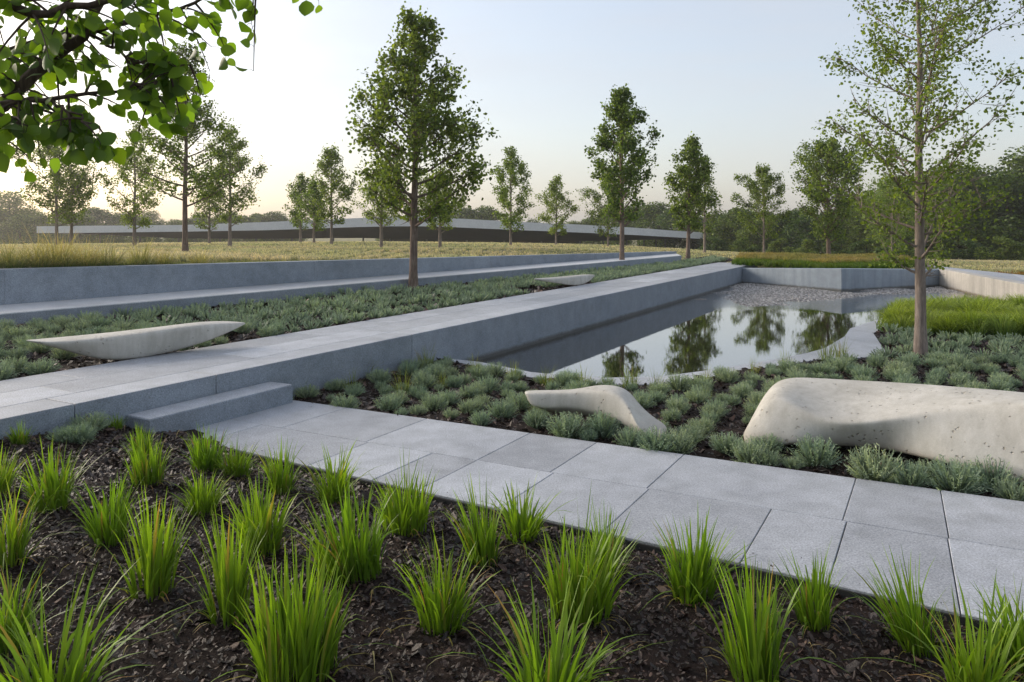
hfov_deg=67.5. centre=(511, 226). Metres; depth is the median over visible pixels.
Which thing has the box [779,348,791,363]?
fine grass tuft
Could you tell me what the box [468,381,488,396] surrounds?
cushion plant
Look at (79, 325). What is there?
cushion plant
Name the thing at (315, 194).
meadow tree
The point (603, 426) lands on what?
cushion plant
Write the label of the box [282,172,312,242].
meadow tree
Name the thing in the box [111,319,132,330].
cushion plant
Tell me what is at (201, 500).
grass clump
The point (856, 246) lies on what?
woodland shrub
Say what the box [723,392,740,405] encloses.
cushion plant
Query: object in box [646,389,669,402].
cushion plant
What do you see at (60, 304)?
terrace path
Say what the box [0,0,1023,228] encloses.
sky
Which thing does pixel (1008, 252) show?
woodland shrub
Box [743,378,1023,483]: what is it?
boulder bench
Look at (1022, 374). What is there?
cushion plant
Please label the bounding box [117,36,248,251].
tall tree
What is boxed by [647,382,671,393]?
cushion plant
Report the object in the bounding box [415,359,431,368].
cushion plant
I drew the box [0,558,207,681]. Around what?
grass clump
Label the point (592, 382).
cushion plant
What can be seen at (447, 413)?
cushion plant
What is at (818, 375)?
cushion plant
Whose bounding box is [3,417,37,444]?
grass clump
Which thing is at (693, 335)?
water
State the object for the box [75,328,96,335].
cushion plant
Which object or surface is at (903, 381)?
cushion plant
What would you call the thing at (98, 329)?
cushion plant
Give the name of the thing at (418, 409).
cushion plant
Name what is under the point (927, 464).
cushion plant
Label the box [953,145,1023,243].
woodland tree
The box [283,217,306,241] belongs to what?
woodland tree
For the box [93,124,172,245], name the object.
meadow tree
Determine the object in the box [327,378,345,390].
cushion plant
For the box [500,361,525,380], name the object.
fine grass tuft
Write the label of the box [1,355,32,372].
cushion plant
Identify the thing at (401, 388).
fine grass tuft
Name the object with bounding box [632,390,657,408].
cushion plant
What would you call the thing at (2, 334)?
cushion plant
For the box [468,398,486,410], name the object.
cushion plant
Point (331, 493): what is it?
grass clump
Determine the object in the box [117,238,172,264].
fountain grass
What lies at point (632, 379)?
fine grass tuft
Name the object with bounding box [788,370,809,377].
cushion plant
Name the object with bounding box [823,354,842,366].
cushion plant
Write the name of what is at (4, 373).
cushion plant
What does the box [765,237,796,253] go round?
woodland shrub
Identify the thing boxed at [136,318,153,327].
cushion plant
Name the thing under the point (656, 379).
fine grass tuft
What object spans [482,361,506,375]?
cushion plant
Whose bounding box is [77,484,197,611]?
grass clump
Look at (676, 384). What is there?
cushion plant
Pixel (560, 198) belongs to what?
meadow tree
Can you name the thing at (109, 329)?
cushion plant
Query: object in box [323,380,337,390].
cushion plant
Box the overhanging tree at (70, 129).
[0,0,322,181]
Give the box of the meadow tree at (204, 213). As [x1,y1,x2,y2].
[189,182,228,242]
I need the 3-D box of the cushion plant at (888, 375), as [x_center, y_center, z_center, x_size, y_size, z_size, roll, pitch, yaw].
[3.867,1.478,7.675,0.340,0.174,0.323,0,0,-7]
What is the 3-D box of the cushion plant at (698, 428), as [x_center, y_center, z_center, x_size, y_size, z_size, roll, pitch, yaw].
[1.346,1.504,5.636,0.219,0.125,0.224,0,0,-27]
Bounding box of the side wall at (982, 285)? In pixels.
[939,269,1023,300]
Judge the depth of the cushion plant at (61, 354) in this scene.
7.01 m
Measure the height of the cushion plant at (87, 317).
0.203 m
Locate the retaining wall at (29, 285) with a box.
[0,251,676,304]
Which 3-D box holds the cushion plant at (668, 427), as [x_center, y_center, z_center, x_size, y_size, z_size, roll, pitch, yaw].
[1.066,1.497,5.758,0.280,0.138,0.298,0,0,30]
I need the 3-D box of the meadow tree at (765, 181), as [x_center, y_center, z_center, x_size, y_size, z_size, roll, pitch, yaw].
[13.010,-0.866,40.100,3.496,5.008,2.924,0,0,-39]
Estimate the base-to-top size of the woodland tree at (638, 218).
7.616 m
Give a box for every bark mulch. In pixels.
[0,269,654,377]
[0,415,1023,681]
[293,327,1023,498]
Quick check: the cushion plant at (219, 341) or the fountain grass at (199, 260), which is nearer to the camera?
the cushion plant at (219, 341)
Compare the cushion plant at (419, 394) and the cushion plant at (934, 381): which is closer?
the cushion plant at (419, 394)
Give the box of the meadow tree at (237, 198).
[197,125,271,245]
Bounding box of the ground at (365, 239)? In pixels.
[0,234,1023,273]
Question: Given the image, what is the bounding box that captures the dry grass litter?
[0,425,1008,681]
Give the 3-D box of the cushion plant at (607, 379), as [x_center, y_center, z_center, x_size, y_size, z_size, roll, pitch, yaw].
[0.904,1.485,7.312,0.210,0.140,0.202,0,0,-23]
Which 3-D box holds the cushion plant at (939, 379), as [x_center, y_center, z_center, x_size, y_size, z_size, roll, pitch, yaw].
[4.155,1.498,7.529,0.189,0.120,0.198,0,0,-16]
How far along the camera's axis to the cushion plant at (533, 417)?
5.88 m
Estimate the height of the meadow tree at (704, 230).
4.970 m
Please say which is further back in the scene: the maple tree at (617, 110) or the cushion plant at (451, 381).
the maple tree at (617, 110)
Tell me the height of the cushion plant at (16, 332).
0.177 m
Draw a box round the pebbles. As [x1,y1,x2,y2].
[714,283,964,305]
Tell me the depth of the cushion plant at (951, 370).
7.97 m
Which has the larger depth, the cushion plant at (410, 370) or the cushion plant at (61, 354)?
the cushion plant at (410, 370)
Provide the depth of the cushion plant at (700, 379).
7.25 m
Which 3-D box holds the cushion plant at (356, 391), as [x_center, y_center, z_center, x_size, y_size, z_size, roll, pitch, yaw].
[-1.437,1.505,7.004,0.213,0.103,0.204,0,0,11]
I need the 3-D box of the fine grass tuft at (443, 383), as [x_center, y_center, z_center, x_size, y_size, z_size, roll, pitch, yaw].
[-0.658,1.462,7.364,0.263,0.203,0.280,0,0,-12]
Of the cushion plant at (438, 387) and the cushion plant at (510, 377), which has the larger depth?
the cushion plant at (510, 377)
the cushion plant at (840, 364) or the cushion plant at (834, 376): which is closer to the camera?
the cushion plant at (834, 376)
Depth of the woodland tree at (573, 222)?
129.47 m
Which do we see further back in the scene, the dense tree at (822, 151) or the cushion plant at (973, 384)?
the dense tree at (822, 151)
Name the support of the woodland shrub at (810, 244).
on the ground at (365, 239)
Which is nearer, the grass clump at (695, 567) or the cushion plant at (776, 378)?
the grass clump at (695, 567)
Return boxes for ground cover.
[74,255,1023,362]
[973,269,1023,274]
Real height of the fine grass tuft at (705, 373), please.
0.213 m
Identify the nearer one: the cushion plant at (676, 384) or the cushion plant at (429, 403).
the cushion plant at (429, 403)
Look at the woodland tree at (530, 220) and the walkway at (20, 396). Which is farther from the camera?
the woodland tree at (530, 220)
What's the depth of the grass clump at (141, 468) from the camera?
4.24 m
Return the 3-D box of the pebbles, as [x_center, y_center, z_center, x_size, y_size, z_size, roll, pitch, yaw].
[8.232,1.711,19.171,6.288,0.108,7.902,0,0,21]
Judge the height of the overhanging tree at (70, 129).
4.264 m
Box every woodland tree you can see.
[0,189,42,243]
[0,211,9,243]
[0,213,51,243]
[25,211,59,243]
[43,212,81,243]
[54,214,106,243]
[74,207,121,242]
[98,212,130,242]
[114,216,155,242]
[139,211,169,242]
[163,219,181,242]
[168,218,205,242]
[190,214,207,241]
[204,217,227,241]
[222,212,241,241]
[225,215,262,241]
[247,213,275,241]
[256,211,288,241]
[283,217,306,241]
[448,207,491,219]
[467,205,501,220]
[526,218,539,222]
[566,220,583,242]
[579,217,606,244]
[595,208,642,245]
[624,201,651,245]
[624,201,676,247]
[650,207,694,247]
[671,216,708,249]
[694,211,734,250]
[707,207,776,251]
[731,219,773,252]
[766,210,822,251]
[781,215,837,254]
[785,208,809,241]
[818,212,854,248]
[830,201,882,253]
[845,190,890,244]
[861,172,935,252]
[895,156,994,258]
[904,172,965,252]
[937,169,1023,259]
[947,164,1000,259]
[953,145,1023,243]
[1004,169,1023,226]
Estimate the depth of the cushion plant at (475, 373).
7.77 m
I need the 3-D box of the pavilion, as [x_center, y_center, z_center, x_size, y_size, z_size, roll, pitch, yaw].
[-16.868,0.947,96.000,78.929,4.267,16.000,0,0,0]
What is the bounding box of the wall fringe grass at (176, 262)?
[0,251,650,267]
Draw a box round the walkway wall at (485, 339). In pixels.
[0,265,757,439]
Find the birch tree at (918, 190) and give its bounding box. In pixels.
[801,0,1023,355]
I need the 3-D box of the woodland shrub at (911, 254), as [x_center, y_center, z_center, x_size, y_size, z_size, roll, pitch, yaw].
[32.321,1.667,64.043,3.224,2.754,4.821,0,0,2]
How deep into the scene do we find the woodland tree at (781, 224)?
81.07 m
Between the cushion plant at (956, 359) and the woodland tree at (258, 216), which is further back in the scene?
the woodland tree at (258, 216)
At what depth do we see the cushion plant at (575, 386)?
7.09 m
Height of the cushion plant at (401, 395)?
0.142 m
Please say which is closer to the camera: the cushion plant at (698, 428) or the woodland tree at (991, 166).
the cushion plant at (698, 428)
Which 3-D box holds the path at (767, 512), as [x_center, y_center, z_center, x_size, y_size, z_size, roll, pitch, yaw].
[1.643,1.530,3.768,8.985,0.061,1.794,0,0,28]
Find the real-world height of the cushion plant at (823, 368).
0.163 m
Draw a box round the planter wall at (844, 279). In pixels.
[742,268,938,290]
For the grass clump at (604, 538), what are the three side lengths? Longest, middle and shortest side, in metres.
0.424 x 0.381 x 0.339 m
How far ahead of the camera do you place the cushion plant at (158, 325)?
8.54 m
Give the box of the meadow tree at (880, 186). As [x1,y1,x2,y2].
[855,172,940,250]
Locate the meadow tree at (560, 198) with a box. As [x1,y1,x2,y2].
[534,172,582,243]
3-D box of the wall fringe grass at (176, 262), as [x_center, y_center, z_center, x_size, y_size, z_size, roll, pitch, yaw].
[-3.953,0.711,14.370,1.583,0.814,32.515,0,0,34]
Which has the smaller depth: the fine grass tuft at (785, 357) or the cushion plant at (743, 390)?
the cushion plant at (743, 390)
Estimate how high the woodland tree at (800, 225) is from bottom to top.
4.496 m
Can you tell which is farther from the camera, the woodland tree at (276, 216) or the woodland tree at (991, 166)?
the woodland tree at (276, 216)
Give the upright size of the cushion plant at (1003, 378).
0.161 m
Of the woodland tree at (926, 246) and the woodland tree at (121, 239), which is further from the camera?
the woodland tree at (121, 239)
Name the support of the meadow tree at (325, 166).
on the ground at (365, 239)
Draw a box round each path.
[0,253,680,314]
[195,400,1023,626]
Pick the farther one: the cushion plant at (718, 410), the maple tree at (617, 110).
the maple tree at (617, 110)
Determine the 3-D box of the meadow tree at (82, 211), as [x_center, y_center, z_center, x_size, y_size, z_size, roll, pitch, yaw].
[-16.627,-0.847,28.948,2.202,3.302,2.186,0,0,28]
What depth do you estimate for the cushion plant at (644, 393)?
6.69 m
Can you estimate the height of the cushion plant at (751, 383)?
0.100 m
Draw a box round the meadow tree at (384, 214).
[345,167,406,246]
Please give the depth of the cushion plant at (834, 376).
7.66 m
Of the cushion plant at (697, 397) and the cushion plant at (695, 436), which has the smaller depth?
the cushion plant at (695, 436)
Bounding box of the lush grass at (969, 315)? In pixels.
[874,291,1023,337]
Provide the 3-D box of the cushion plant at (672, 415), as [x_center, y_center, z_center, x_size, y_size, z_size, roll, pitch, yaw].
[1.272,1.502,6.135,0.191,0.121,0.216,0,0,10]
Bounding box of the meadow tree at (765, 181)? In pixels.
[729,162,794,251]
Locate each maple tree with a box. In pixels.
[342,1,499,288]
[584,83,663,259]
[661,131,722,258]
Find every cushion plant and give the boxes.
[0,318,18,331]
[0,330,11,341]
[0,336,11,349]
[0,347,7,356]
[0,357,13,370]
[0,361,19,380]
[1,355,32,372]
[3,323,39,339]
[5,346,30,358]
[10,334,33,344]
[11,335,49,348]
[19,357,62,375]
[24,316,46,326]
[25,342,52,352]
[32,319,52,331]
[35,331,57,337]
[43,322,62,334]
[46,423,85,442]
[48,315,66,323]
[49,348,77,359]
[51,332,71,337]
[53,314,78,329]
[57,421,97,443]
[60,328,78,335]
[64,319,92,331]
[65,411,113,432]
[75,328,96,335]
[79,310,103,324]
[83,315,114,327]
[87,324,113,333]
[102,324,120,332]
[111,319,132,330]
[131,319,156,329]
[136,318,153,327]
[150,320,171,326]
[179,346,191,350]
[195,339,212,347]
[213,335,228,344]
[234,320,254,333]
[256,323,278,336]
[266,320,286,334]
[294,383,320,398]
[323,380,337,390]
[326,394,335,400]
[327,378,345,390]
[328,392,361,408]
[343,381,365,391]
[345,386,366,395]
[365,371,378,378]
[367,368,392,383]
[374,380,385,389]
[374,393,404,411]
[377,383,394,394]
[386,390,408,402]
[393,407,407,415]
[395,382,412,393]
[397,361,421,375]
[398,358,419,368]
[406,404,427,414]
[408,384,427,397]
[411,367,429,379]
[411,371,437,386]
[414,389,431,399]
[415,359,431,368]
[418,392,449,410]
[421,362,450,379]
[433,359,451,368]
[433,383,444,390]
[433,387,462,404]
[439,358,454,365]
[442,374,464,387]
[442,407,459,417]
[445,365,458,374]
[454,399,481,413]
[456,373,471,384]
[457,384,479,397]
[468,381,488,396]
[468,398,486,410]
[468,408,495,425]
[469,363,491,379]
[473,394,492,404]
[475,373,504,392]
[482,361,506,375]
[484,397,519,419]
[499,379,513,391]
[499,388,516,396]
[500,390,532,410]
[503,372,519,382]
[509,368,526,378]
[513,381,528,390]
[521,405,551,428]
[531,406,550,416]
[532,374,547,383]
[542,411,592,438]
[543,381,559,389]
[551,370,575,386]
[555,369,583,382]
[563,378,589,388]
[578,427,597,441]
[582,378,598,385]
[582,408,622,439]
[597,375,617,385]
[611,425,643,447]
[625,383,637,390]
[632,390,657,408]
[633,388,654,402]
[636,425,681,451]
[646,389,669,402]
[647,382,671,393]
[658,418,672,430]
[660,408,681,421]
[660,429,697,454]
[663,397,691,413]
[665,372,695,390]
[667,393,688,405]
[671,423,703,444]
[683,388,711,402]
[684,422,708,438]
[685,372,715,387]
[687,416,715,433]
[688,384,711,395]
[698,380,713,390]
[698,411,720,423]
[700,401,727,418]
[703,397,731,414]
[706,430,744,454]
[711,364,727,377]
[713,392,726,401]
[715,366,742,382]
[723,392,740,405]
[727,383,752,397]
[728,435,772,464]
[741,415,750,424]
[742,379,757,387]
[742,401,759,417]
[743,370,757,378]
[743,390,764,406]
[744,373,767,383]
[747,432,784,453]
[753,450,785,465]
[761,377,784,389]
[764,368,781,375]
[765,361,776,367]
[770,375,788,384]
[776,358,804,371]
[780,455,806,469]
[783,365,809,377]
[786,433,845,468]
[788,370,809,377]
[796,363,812,372]
[805,360,839,373]
[808,371,827,378]
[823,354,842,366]
[827,356,852,371]
[827,373,842,378]
[838,355,855,363]
[843,443,906,482]
[845,364,856,373]
[848,364,879,380]
[852,372,875,380]
[864,352,892,367]
[880,358,912,375]
[883,366,913,380]
[886,458,934,487]
[890,373,921,383]
[893,376,914,383]
[895,353,923,366]
[902,361,913,366]
[903,365,918,374]
[913,454,993,494]
[913,457,939,477]
[921,357,947,367]
[922,350,950,360]
[923,367,949,378]
[925,374,944,383]
[926,378,941,384]
[942,353,977,368]
[946,363,963,374]
[946,373,969,386]
[955,370,978,383]
[957,379,986,388]
[959,360,981,371]
[964,454,1023,494]
[972,355,990,363]
[977,361,1001,370]
[984,366,998,374]
[986,378,1017,390]
[987,372,1014,380]
[988,370,1009,375]
[988,373,1015,386]
[988,475,1023,501]
[989,352,1008,362]
[1008,354,1023,367]
[1011,378,1023,387]
[1013,365,1023,375]
[1017,370,1023,379]
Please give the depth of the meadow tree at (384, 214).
27.87 m
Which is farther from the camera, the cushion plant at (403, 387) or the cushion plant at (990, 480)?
the cushion plant at (403, 387)
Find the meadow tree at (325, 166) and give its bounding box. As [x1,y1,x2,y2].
[307,142,360,243]
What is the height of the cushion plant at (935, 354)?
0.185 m
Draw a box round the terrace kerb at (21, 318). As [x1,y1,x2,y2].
[0,256,681,324]
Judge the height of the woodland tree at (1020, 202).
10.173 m
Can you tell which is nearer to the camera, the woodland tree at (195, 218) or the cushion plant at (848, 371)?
the cushion plant at (848, 371)
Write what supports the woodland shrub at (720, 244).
on the ground at (365, 239)
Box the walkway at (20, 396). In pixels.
[0,262,746,419]
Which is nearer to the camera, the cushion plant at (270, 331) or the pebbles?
the cushion plant at (270, 331)
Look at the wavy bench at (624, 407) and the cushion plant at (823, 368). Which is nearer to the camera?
the wavy bench at (624, 407)
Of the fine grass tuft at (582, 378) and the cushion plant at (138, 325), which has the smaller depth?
the fine grass tuft at (582, 378)
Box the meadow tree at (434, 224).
[408,165,467,247]
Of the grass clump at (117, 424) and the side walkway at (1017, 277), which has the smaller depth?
the grass clump at (117, 424)
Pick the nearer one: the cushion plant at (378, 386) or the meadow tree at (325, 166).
the cushion plant at (378, 386)
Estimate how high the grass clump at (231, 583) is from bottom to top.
0.500 m
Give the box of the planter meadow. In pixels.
[734,251,914,263]
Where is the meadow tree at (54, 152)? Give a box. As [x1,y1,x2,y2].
[8,140,109,246]
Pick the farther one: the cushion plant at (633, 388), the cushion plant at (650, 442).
the cushion plant at (633, 388)
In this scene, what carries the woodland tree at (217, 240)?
on the ground at (365, 239)
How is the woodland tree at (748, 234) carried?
on the ground at (365, 239)
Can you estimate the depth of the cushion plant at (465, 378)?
7.51 m
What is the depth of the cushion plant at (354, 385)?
7.12 m
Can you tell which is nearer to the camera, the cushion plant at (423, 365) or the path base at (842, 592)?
the path base at (842, 592)
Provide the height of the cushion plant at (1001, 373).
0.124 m
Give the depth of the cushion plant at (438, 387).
7.24 m
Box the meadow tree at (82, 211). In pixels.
[34,163,100,244]
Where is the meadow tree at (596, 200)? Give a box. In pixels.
[573,175,632,246]
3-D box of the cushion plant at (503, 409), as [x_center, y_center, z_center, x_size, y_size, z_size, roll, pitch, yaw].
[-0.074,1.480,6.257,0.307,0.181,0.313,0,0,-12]
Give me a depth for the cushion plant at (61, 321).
8.32 m
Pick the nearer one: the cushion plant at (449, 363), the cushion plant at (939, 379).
the cushion plant at (939, 379)
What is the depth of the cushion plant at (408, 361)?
8.24 m
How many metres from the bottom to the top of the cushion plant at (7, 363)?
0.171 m
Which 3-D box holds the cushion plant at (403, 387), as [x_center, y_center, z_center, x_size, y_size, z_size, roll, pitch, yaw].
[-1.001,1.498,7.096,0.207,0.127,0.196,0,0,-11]
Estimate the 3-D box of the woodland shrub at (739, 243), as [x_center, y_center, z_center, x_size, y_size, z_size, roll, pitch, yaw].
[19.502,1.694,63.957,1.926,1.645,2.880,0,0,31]
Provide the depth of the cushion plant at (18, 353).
6.89 m
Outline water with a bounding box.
[477,286,984,377]
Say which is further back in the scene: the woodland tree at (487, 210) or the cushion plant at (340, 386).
the woodland tree at (487, 210)
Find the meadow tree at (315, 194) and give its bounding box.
[294,174,338,242]
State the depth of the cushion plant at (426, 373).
7.62 m
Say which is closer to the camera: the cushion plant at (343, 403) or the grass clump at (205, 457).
the grass clump at (205, 457)
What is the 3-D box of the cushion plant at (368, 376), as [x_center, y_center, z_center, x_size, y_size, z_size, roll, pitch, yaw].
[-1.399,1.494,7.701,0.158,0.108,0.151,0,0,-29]
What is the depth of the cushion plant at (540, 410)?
6.26 m
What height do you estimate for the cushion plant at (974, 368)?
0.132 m
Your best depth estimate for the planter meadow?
24.27 m
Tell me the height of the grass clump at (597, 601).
0.560 m
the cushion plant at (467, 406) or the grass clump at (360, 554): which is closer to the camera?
the grass clump at (360, 554)
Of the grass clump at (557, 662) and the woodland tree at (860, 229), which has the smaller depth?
the grass clump at (557, 662)
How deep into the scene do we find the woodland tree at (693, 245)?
91.30 m
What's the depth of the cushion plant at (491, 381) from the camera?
7.17 m
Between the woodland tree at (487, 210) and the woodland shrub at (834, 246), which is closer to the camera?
the woodland shrub at (834, 246)
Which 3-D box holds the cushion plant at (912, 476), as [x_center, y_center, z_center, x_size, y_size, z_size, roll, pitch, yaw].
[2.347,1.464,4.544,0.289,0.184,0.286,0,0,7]
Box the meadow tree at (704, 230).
[682,156,725,252]
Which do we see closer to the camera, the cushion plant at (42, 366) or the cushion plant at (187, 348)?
the cushion plant at (42, 366)
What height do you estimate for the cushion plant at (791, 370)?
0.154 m
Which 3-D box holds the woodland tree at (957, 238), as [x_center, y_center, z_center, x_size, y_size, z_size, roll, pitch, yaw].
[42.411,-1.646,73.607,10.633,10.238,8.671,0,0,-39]
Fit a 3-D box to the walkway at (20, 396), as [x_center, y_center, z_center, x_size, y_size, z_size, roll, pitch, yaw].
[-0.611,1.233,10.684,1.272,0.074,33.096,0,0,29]
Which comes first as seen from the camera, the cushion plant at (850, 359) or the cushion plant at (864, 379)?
the cushion plant at (864, 379)
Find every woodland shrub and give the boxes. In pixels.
[697,236,730,251]
[733,237,759,251]
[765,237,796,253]
[793,239,818,253]
[821,237,859,254]
[847,238,886,254]
[875,231,914,257]
[910,234,957,259]
[951,239,989,259]
[973,236,1023,260]
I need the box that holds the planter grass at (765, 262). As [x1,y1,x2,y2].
[732,257,926,268]
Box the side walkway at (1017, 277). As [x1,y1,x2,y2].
[925,265,1023,281]
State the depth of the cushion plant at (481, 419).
5.95 m
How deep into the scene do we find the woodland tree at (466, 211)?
127.05 m
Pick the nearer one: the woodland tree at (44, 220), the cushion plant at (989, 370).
the cushion plant at (989, 370)
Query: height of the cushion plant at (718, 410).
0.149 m
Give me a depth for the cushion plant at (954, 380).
7.39 m
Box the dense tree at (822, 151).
[790,134,868,254]
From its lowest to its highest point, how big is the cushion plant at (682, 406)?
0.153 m
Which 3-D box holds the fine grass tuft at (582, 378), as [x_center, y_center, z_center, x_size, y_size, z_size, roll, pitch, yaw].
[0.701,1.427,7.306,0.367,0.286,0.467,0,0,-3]
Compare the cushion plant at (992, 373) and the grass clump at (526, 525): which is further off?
the cushion plant at (992, 373)
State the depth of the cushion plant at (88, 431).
4.87 m
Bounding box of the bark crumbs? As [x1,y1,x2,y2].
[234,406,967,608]
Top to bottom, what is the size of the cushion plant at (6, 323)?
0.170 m
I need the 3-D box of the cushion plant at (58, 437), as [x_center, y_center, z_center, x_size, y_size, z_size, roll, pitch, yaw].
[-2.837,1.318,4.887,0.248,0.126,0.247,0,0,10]
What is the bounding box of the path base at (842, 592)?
[234,450,1011,632]
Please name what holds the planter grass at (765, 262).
on the ground at (365, 239)
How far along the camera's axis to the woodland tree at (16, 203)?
117.49 m
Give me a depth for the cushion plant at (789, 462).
4.86 m
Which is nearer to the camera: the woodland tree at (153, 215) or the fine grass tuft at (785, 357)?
the fine grass tuft at (785, 357)
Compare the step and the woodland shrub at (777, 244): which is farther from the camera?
the woodland shrub at (777, 244)
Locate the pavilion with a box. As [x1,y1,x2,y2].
[37,216,702,247]
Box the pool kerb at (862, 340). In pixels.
[448,319,884,385]
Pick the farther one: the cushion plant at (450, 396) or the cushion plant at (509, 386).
the cushion plant at (509, 386)
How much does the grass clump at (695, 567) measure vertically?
0.419 m
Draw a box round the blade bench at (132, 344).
[26,321,244,359]
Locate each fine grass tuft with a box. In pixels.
[337,371,366,388]
[388,365,417,393]
[413,344,434,365]
[436,370,448,387]
[465,354,485,372]
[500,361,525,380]
[531,364,556,385]
[569,366,597,386]
[614,361,645,386]
[643,368,667,386]
[692,364,713,380]
[739,358,763,373]
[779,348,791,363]
[804,337,838,360]
[831,336,851,357]
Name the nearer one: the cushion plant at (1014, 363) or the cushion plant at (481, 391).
the cushion plant at (481, 391)
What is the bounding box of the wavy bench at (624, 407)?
[525,385,666,437]
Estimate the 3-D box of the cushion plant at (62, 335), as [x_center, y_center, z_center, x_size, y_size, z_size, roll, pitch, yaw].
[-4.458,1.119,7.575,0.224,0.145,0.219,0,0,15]
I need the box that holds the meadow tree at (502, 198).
[488,146,536,244]
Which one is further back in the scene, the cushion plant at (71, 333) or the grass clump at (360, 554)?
the cushion plant at (71, 333)
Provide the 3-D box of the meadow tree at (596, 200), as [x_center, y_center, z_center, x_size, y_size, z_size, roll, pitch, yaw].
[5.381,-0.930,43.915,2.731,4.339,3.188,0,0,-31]
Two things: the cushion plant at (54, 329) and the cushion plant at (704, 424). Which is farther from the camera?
the cushion plant at (54, 329)
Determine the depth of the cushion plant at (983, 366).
8.12 m
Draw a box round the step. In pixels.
[126,381,292,433]
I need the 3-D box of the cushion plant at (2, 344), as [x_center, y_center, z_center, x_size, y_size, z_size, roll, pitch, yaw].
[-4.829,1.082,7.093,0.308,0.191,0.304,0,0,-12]
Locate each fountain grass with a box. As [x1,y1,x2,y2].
[0,234,44,267]
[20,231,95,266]
[49,234,128,266]
[78,234,137,265]
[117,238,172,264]
[150,241,180,263]
[183,247,215,263]
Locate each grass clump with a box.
[0,441,32,495]
[0,473,87,569]
[0,552,115,662]
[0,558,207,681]
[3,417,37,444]
[11,435,109,520]
[64,461,172,561]
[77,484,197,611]
[108,413,127,430]
[108,433,179,492]
[112,421,167,455]
[154,497,265,634]
[165,467,236,517]
[169,423,235,471]
[211,515,396,681]
[212,430,262,479]
[213,474,336,559]
[253,435,310,494]
[284,479,404,586]
[286,439,384,505]
[364,448,469,536]
[379,521,536,669]
[434,563,668,681]
[445,474,513,570]
[484,475,576,554]
[511,481,640,635]
[570,498,640,578]
[629,507,755,620]
[686,541,848,681]
[772,548,871,636]
[845,569,1023,681]
[851,546,955,667]
[952,575,1023,681]

